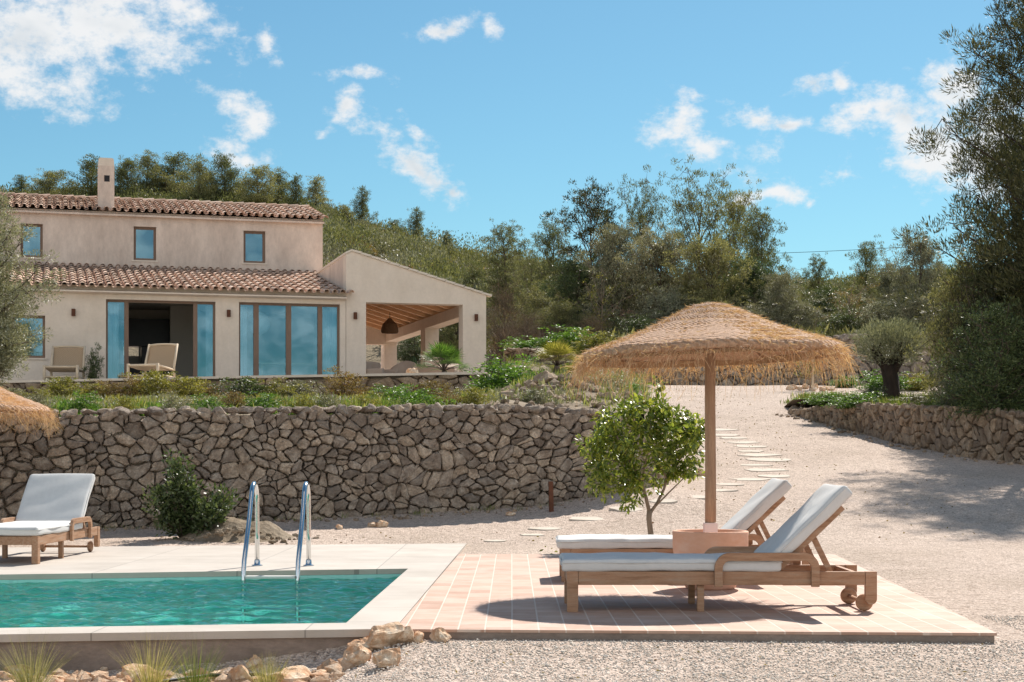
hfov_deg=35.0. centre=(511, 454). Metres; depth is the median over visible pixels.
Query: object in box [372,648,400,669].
rock
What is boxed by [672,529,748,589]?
base
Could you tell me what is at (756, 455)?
stepping stone
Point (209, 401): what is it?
plant
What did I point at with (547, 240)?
pine tree
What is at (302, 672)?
rock
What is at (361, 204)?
pine tree
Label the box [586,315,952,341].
scrub
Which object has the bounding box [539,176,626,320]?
pine tree
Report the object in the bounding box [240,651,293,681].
grass tuft
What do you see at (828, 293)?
broadleaf tree
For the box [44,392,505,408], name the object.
grass
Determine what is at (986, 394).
shrub
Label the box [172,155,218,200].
pine tree
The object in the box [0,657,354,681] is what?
rubble
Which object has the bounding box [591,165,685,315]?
pine tree
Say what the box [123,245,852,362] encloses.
hill
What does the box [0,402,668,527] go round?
dry stone wall
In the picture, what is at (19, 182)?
pine tree
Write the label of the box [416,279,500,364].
shrub
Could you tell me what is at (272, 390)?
shrub
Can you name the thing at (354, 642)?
rock
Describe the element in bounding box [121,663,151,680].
rock
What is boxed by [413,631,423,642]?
rock
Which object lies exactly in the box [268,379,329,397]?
shrub
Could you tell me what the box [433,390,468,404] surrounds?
plant
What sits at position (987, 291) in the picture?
shrub
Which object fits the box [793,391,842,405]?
plant
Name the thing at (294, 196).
pine tree
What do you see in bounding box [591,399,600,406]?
rock
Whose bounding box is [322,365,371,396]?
shrub
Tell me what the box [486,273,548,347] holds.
shrub
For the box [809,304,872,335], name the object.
shrub
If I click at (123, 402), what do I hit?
plant
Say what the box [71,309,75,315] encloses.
wall lamp
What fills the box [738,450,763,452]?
stepping stone
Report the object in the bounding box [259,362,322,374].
dining table
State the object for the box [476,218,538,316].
pine tree
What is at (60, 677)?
rock
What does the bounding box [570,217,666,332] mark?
broadleaf tree
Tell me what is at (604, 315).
sapling
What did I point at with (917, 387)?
plant
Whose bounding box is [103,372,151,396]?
shrub
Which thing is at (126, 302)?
sliding door
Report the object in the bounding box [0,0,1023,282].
sky
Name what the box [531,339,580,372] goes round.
fan palm
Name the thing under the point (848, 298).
sapling
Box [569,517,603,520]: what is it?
stepping stone
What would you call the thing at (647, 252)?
broadleaf tree
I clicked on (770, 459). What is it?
stepping stone
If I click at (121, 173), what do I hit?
pine tree
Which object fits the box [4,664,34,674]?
rock
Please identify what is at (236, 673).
rock
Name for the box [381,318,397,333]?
pendant lamp
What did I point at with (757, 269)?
broadleaf tree
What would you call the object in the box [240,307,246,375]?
curtain
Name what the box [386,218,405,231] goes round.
pine tree
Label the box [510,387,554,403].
plant
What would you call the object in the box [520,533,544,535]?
stepping stone
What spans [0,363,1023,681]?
ground
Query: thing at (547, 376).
rock
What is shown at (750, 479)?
stepping stone
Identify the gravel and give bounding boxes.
[11,615,1023,681]
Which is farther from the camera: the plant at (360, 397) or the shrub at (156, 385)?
the shrub at (156, 385)
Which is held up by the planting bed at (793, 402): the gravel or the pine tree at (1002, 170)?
the pine tree at (1002, 170)
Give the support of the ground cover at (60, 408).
on the planting bed at (570, 404)
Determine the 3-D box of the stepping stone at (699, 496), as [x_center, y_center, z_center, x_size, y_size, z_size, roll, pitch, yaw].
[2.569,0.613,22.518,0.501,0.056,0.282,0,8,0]
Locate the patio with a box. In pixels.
[400,554,996,635]
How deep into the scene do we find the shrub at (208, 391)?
36.96 m
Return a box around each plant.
[24,393,59,410]
[57,389,101,415]
[102,396,139,409]
[152,390,195,409]
[185,393,232,409]
[214,390,248,407]
[225,391,292,407]
[270,388,320,407]
[307,394,345,406]
[349,391,385,406]
[384,384,455,405]
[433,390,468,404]
[452,386,495,404]
[496,335,573,351]
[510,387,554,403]
[530,324,605,351]
[570,327,617,354]
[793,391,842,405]
[815,391,881,409]
[825,375,859,387]
[850,386,887,399]
[854,369,921,390]
[884,392,936,404]
[900,372,934,390]
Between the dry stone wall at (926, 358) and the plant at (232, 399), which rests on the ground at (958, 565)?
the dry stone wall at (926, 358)
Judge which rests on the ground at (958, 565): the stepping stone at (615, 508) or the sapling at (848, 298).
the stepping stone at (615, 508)
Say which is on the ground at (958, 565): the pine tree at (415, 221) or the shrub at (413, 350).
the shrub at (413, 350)
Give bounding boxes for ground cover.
[36,388,509,415]
[48,395,456,416]
[458,342,652,406]
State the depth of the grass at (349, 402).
23.50 m
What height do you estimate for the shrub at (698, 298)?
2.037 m
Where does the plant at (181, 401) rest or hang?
on the planting bed at (570, 404)
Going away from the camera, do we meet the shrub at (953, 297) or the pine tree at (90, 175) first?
the shrub at (953, 297)
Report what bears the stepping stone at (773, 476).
on the ground at (958, 565)
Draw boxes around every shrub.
[6,387,34,397]
[16,386,54,397]
[39,376,91,396]
[62,379,136,396]
[72,383,117,397]
[82,342,104,378]
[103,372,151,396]
[122,369,189,396]
[140,448,242,539]
[164,376,210,396]
[198,381,238,396]
[208,376,277,396]
[249,376,312,396]
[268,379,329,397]
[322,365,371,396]
[353,382,403,396]
[368,383,427,398]
[397,335,443,362]
[406,379,453,397]
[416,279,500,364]
[443,384,472,397]
[462,353,544,392]
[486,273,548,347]
[497,308,563,340]
[522,291,596,335]
[569,310,614,335]
[590,373,631,387]
[607,311,661,338]
[617,381,654,395]
[633,280,695,324]
[661,289,751,314]
[731,299,795,328]
[769,291,832,330]
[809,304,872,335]
[837,292,915,328]
[877,284,952,332]
[903,228,983,397]
[922,286,1023,421]
[926,368,977,405]
[932,212,1023,398]
[951,237,1023,395]
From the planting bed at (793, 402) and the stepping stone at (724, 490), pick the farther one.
the planting bed at (793, 402)
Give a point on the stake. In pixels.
(551, 497)
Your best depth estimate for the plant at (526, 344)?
53.66 m
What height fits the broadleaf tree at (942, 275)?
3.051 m
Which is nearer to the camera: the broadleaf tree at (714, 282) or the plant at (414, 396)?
the plant at (414, 396)
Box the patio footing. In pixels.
[414,632,993,642]
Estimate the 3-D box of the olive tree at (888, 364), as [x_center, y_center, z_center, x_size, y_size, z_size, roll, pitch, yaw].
[8.567,-2.110,36.566,2.086,2.097,1.920,0,0,0]
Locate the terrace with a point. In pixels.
(289, 378)
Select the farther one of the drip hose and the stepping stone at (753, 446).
the stepping stone at (753, 446)
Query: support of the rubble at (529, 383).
on the planting bed at (570, 404)
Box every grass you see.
[41,391,458,414]
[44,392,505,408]
[102,484,648,529]
[780,389,1023,411]
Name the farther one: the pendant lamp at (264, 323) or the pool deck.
the pendant lamp at (264, 323)
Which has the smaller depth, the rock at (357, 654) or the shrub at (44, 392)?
the rock at (357, 654)
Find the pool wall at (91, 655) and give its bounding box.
[0,574,362,671]
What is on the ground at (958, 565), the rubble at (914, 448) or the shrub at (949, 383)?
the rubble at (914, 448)
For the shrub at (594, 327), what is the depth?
57.91 m
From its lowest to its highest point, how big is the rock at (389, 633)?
0.186 m
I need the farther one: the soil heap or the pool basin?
the soil heap
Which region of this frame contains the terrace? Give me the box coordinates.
[44,375,468,384]
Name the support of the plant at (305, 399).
on the planting bed at (570, 404)
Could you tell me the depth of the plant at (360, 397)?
23.26 m
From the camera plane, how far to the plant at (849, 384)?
49.90 m
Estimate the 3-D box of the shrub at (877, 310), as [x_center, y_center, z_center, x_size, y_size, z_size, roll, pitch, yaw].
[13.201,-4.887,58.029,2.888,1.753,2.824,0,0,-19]
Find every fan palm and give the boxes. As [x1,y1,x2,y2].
[413,341,471,371]
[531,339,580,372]
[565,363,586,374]
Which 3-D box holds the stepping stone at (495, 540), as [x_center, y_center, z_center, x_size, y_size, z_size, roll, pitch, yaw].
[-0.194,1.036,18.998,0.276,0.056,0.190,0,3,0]
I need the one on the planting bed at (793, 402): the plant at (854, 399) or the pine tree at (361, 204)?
the plant at (854, 399)
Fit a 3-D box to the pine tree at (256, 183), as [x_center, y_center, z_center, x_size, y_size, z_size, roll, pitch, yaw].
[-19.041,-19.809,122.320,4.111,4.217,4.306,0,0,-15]
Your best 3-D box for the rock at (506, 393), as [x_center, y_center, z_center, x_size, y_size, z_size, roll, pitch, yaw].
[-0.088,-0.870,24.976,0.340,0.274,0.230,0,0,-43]
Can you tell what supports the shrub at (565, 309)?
on the planting bed at (570, 404)
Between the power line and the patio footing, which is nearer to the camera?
the patio footing
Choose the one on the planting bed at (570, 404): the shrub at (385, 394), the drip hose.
the shrub at (385, 394)
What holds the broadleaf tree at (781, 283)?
on the planting bed
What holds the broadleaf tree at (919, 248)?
on the planting bed
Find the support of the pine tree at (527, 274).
on the hill
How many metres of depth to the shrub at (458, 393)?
33.02 m
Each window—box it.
[11,316,46,359]
[21,224,44,258]
[132,227,157,261]
[242,231,266,264]
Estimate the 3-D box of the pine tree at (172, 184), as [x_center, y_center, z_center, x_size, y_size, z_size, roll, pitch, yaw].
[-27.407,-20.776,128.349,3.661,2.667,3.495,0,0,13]
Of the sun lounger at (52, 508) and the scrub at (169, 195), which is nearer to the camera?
the sun lounger at (52, 508)
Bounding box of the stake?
[548,481,553,511]
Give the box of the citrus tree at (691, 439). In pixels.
[572,375,704,534]
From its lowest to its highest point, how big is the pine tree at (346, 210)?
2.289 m
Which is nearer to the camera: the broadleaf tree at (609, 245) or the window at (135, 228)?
the window at (135, 228)
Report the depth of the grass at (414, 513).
21.67 m
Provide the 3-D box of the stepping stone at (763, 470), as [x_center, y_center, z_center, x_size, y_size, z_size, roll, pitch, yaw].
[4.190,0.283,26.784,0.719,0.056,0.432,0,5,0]
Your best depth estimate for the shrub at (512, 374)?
32.77 m
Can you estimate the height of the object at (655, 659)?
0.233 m
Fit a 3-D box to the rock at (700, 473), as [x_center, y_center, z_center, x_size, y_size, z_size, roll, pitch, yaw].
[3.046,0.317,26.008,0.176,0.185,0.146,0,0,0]
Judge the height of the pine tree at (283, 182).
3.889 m
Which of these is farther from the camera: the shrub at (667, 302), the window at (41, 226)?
the shrub at (667, 302)
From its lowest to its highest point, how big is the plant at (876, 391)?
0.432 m
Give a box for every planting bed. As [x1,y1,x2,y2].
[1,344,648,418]
[784,399,936,407]
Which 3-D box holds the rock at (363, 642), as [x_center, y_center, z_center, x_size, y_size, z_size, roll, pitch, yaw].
[-0.780,1.087,9.346,0.193,0.095,0.154,0,0,0]
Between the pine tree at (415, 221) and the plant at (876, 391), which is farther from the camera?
the pine tree at (415, 221)
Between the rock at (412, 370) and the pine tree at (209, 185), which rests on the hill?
the pine tree at (209, 185)
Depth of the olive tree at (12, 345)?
29.97 m
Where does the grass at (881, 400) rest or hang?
on the planting bed at (793, 402)
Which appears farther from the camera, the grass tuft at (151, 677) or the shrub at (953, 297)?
the shrub at (953, 297)
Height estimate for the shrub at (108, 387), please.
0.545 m
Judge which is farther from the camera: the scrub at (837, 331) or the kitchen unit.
the scrub at (837, 331)
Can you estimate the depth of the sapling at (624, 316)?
59.03 m
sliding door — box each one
[106,300,214,377]
[239,302,338,375]
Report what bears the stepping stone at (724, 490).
on the ground at (958, 565)
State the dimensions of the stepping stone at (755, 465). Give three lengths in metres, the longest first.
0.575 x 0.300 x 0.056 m
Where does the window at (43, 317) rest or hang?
in the house
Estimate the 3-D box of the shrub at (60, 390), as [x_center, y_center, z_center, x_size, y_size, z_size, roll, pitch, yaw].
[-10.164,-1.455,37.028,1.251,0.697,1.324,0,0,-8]
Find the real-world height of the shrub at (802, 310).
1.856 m
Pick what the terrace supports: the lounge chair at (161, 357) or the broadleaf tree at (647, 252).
the lounge chair at (161, 357)
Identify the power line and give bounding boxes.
[765,247,900,253]
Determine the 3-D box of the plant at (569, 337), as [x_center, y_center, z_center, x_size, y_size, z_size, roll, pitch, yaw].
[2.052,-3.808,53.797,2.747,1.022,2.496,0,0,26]
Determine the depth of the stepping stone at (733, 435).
32.44 m
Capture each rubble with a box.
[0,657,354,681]
[87,488,626,530]
[124,525,336,543]
[456,373,645,410]
[775,413,1021,464]
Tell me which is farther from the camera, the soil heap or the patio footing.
the soil heap
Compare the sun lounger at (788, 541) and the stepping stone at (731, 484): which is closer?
the sun lounger at (788, 541)
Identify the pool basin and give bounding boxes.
[0,574,400,627]
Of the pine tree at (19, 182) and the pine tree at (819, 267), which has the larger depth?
the pine tree at (19, 182)
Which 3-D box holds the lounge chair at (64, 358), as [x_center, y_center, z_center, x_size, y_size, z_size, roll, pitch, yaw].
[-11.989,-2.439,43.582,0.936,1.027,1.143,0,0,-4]
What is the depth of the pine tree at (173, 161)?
130.01 m
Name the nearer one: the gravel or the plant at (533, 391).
the gravel
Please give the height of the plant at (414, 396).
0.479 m
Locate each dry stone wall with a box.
[0,372,488,396]
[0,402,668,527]
[504,347,579,364]
[627,331,949,385]
[788,402,1023,464]
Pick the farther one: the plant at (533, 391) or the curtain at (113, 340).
the curtain at (113, 340)
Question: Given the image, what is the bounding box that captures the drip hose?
[163,672,273,681]
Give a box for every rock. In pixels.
[0,671,15,679]
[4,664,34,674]
[47,675,64,681]
[107,675,131,681]
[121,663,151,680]
[228,664,252,681]
[246,654,262,669]
[274,665,311,681]
[343,643,371,666]
[347,639,373,651]
[360,636,390,649]
[367,522,375,526]
[367,621,404,649]
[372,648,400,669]
[376,520,388,526]
[397,625,413,643]
[406,367,417,372]
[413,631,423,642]
[429,627,451,641]
[500,389,515,398]
[506,511,515,515]
[533,370,557,382]
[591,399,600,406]
[601,392,619,398]
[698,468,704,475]
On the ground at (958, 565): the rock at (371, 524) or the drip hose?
the rock at (371, 524)
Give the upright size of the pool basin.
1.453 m
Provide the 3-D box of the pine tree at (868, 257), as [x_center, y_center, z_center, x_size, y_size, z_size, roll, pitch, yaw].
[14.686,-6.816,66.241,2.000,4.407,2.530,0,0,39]
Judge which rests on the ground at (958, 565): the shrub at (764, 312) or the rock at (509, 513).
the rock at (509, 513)
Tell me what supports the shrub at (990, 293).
on the planting bed at (793, 402)
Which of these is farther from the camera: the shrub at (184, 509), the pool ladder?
the shrub at (184, 509)
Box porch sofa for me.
[417,366,454,372]
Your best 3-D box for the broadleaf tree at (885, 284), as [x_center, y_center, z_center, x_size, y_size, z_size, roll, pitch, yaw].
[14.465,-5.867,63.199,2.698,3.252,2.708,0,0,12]
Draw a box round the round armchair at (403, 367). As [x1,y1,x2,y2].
[391,361,416,372]
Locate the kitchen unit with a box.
[119,318,169,377]
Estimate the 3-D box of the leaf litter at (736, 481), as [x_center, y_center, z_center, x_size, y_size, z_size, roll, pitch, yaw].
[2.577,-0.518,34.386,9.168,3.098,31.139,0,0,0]
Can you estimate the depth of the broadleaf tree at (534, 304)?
67.70 m
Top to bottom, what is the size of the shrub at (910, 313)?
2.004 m
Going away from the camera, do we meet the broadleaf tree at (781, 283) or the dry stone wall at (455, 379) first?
the dry stone wall at (455, 379)
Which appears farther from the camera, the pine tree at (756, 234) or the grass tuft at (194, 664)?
the pine tree at (756, 234)
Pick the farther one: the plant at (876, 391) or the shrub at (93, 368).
the shrub at (93, 368)
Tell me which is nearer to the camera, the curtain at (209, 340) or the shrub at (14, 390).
the shrub at (14, 390)
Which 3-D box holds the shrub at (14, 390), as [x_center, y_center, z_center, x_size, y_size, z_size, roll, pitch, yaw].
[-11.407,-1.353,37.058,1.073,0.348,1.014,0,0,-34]
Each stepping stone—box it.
[484,540,506,541]
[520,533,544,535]
[528,527,562,530]
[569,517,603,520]
[609,506,642,511]
[649,499,677,502]
[692,495,704,499]
[716,428,738,430]
[716,434,739,436]
[716,483,744,485]
[716,489,737,491]
[719,437,746,438]
[727,441,759,443]
[731,478,771,480]
[735,445,767,447]
[737,453,782,456]
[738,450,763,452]
[740,464,772,465]
[744,468,788,471]
[746,458,791,461]
[757,474,790,477]
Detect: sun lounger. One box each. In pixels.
[0,473,99,563]
[555,478,811,581]
[559,484,876,611]
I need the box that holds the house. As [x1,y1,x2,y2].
[0,158,491,380]
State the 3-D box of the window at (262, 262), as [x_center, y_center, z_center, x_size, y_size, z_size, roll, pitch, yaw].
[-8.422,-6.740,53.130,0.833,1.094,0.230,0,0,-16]
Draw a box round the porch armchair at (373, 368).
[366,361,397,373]
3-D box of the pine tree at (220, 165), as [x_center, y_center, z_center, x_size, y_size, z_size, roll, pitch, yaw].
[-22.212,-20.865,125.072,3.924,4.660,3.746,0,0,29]
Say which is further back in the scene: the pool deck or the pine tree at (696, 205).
the pine tree at (696, 205)
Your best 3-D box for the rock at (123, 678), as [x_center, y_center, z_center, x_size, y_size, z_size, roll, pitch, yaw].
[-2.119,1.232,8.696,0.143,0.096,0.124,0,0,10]
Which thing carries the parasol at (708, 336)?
on the patio
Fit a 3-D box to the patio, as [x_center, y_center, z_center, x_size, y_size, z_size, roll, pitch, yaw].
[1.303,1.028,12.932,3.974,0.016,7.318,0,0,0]
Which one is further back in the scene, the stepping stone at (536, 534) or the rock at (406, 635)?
the stepping stone at (536, 534)
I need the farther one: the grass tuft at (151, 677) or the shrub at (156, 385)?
the shrub at (156, 385)
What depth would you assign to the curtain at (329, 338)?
47.21 m
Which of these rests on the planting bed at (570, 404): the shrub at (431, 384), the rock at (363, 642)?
the shrub at (431, 384)
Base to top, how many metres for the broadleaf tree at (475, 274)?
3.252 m
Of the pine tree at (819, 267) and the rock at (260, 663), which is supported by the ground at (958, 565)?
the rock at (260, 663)
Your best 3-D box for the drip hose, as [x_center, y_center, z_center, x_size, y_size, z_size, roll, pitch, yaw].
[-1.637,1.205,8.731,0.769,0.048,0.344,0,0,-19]
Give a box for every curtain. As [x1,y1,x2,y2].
[108,304,118,377]
[206,306,212,375]
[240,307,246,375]
[323,309,336,373]
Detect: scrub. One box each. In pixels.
[0,181,348,225]
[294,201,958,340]
[326,207,913,347]
[388,230,855,330]
[486,323,615,375]
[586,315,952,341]
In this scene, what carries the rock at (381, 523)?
on the ground at (958, 565)
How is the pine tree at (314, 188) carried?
on the hill
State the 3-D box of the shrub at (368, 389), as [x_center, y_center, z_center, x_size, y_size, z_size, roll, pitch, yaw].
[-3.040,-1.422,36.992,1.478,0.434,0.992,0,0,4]
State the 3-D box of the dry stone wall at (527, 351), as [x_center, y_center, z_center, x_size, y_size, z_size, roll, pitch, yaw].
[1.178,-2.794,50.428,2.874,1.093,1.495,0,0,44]
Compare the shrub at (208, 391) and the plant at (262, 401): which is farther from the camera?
the shrub at (208, 391)
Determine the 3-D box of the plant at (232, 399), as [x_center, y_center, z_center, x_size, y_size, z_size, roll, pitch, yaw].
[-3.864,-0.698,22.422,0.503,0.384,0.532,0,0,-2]
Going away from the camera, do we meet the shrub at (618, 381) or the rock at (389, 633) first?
the rock at (389, 633)
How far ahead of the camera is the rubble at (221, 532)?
18.93 m
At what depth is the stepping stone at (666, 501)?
21.91 m
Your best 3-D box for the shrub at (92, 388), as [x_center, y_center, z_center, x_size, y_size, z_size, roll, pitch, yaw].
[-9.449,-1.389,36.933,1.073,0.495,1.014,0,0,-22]
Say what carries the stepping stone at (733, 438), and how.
on the ground at (958, 565)
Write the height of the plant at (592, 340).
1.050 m
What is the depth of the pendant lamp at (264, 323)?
47.30 m
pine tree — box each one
[10,174,33,192]
[22,168,79,194]
[56,153,118,195]
[114,155,152,195]
[118,149,170,192]
[142,172,181,195]
[151,150,202,193]
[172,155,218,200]
[184,174,223,200]
[195,152,249,200]
[233,164,285,203]
[259,168,293,203]
[278,173,307,204]
[302,174,333,208]
[337,202,357,223]
[349,184,379,226]
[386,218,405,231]
[403,206,432,243]
[438,230,459,254]
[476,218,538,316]
[506,245,561,319]
[515,209,589,321]
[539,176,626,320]
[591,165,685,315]
[635,154,759,300]
[705,179,772,298]
[725,193,792,302]
[799,252,835,315]
[843,235,884,319]
[888,101,1023,386]
[891,0,1023,391]
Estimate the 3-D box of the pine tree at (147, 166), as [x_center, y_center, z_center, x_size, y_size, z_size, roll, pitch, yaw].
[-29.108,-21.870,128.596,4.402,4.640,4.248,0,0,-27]
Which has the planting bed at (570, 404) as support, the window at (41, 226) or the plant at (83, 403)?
the plant at (83, 403)
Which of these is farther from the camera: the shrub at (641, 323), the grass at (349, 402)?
the shrub at (641, 323)
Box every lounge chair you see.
[43,345,85,379]
[127,343,177,377]
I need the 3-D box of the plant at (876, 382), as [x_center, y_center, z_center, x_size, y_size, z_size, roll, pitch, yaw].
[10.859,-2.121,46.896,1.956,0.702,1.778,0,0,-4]
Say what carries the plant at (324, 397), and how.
on the planting bed at (570, 404)
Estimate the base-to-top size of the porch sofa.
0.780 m
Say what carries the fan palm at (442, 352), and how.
on the terrace
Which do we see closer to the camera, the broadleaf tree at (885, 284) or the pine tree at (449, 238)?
the broadleaf tree at (885, 284)
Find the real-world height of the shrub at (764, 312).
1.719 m
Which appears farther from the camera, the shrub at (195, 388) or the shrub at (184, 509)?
the shrub at (195, 388)
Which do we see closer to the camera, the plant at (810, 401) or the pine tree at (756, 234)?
the plant at (810, 401)
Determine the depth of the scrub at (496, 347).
60.11 m
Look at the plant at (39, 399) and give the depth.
21.09 m
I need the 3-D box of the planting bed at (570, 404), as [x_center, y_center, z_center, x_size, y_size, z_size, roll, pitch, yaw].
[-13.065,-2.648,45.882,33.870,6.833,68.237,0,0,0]
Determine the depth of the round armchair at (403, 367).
48.50 m
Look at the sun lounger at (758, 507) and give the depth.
13.00 m
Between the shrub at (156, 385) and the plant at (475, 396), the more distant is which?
the shrub at (156, 385)
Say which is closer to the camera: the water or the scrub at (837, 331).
the water
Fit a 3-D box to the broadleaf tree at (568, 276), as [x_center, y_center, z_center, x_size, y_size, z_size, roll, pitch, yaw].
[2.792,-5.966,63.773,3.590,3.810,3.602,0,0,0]
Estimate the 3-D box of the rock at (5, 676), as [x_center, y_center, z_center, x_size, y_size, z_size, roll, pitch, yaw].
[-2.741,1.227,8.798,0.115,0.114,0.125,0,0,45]
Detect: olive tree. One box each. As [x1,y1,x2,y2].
[0,188,68,386]
[848,315,934,397]
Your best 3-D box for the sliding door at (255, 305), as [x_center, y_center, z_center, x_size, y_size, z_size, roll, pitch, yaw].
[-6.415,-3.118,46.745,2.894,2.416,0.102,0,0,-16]
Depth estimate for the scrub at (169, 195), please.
123.21 m
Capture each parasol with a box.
[0,387,65,438]
[562,301,870,531]
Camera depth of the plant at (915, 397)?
32.86 m
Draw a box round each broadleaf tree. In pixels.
[446,255,494,302]
[506,266,570,328]
[538,251,619,330]
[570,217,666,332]
[589,222,720,327]
[640,229,763,307]
[713,255,804,320]
[742,267,815,324]
[787,283,870,323]
[849,263,918,320]
[868,226,952,321]
[904,259,975,310]
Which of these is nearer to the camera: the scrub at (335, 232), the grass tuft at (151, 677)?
the grass tuft at (151, 677)
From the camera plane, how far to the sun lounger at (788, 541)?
10.50 m
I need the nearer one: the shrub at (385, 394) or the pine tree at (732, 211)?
the shrub at (385, 394)
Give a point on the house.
(181, 265)
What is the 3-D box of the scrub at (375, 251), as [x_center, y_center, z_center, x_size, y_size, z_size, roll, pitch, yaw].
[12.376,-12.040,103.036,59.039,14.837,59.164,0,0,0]
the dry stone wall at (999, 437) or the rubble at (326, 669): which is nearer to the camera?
the rubble at (326, 669)
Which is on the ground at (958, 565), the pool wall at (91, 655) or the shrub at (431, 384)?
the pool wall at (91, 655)
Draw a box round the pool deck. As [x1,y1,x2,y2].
[0,543,466,641]
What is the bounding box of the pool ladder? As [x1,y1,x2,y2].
[241,481,313,621]
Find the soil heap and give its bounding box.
[176,516,293,542]
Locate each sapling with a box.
[557,257,652,330]
[614,297,635,329]
[792,307,824,389]
[823,267,879,328]
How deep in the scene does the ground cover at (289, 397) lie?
28.48 m
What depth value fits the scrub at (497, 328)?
110.47 m
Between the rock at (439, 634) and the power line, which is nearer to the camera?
the rock at (439, 634)
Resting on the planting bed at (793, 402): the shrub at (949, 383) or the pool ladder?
the shrub at (949, 383)
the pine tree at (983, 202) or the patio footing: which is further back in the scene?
the pine tree at (983, 202)
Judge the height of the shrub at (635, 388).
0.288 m
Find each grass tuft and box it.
[0,630,76,681]
[106,627,201,681]
[155,635,229,681]
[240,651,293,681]
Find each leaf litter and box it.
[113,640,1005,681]
[340,387,990,542]
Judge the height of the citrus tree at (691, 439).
1.929 m
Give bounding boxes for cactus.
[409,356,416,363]
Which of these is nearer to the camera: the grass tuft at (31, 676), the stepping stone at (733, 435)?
the grass tuft at (31, 676)
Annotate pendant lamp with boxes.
[248,312,269,334]
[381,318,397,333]
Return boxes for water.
[0,577,394,627]
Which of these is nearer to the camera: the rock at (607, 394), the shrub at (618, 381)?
the rock at (607, 394)
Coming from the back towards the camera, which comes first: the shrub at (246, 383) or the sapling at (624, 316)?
the sapling at (624, 316)
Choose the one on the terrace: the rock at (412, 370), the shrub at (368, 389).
the rock at (412, 370)
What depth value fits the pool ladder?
14.41 m
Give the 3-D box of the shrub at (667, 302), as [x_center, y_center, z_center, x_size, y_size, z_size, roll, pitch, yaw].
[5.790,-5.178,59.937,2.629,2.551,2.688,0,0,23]
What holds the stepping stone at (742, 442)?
on the ground at (958, 565)
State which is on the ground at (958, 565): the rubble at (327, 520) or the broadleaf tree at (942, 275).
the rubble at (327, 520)
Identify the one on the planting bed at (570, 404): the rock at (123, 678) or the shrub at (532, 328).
the shrub at (532, 328)
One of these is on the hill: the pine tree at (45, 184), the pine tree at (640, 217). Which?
the pine tree at (45, 184)
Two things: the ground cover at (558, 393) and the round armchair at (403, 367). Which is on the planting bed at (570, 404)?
the ground cover at (558, 393)
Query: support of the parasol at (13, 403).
on the ground at (958, 565)

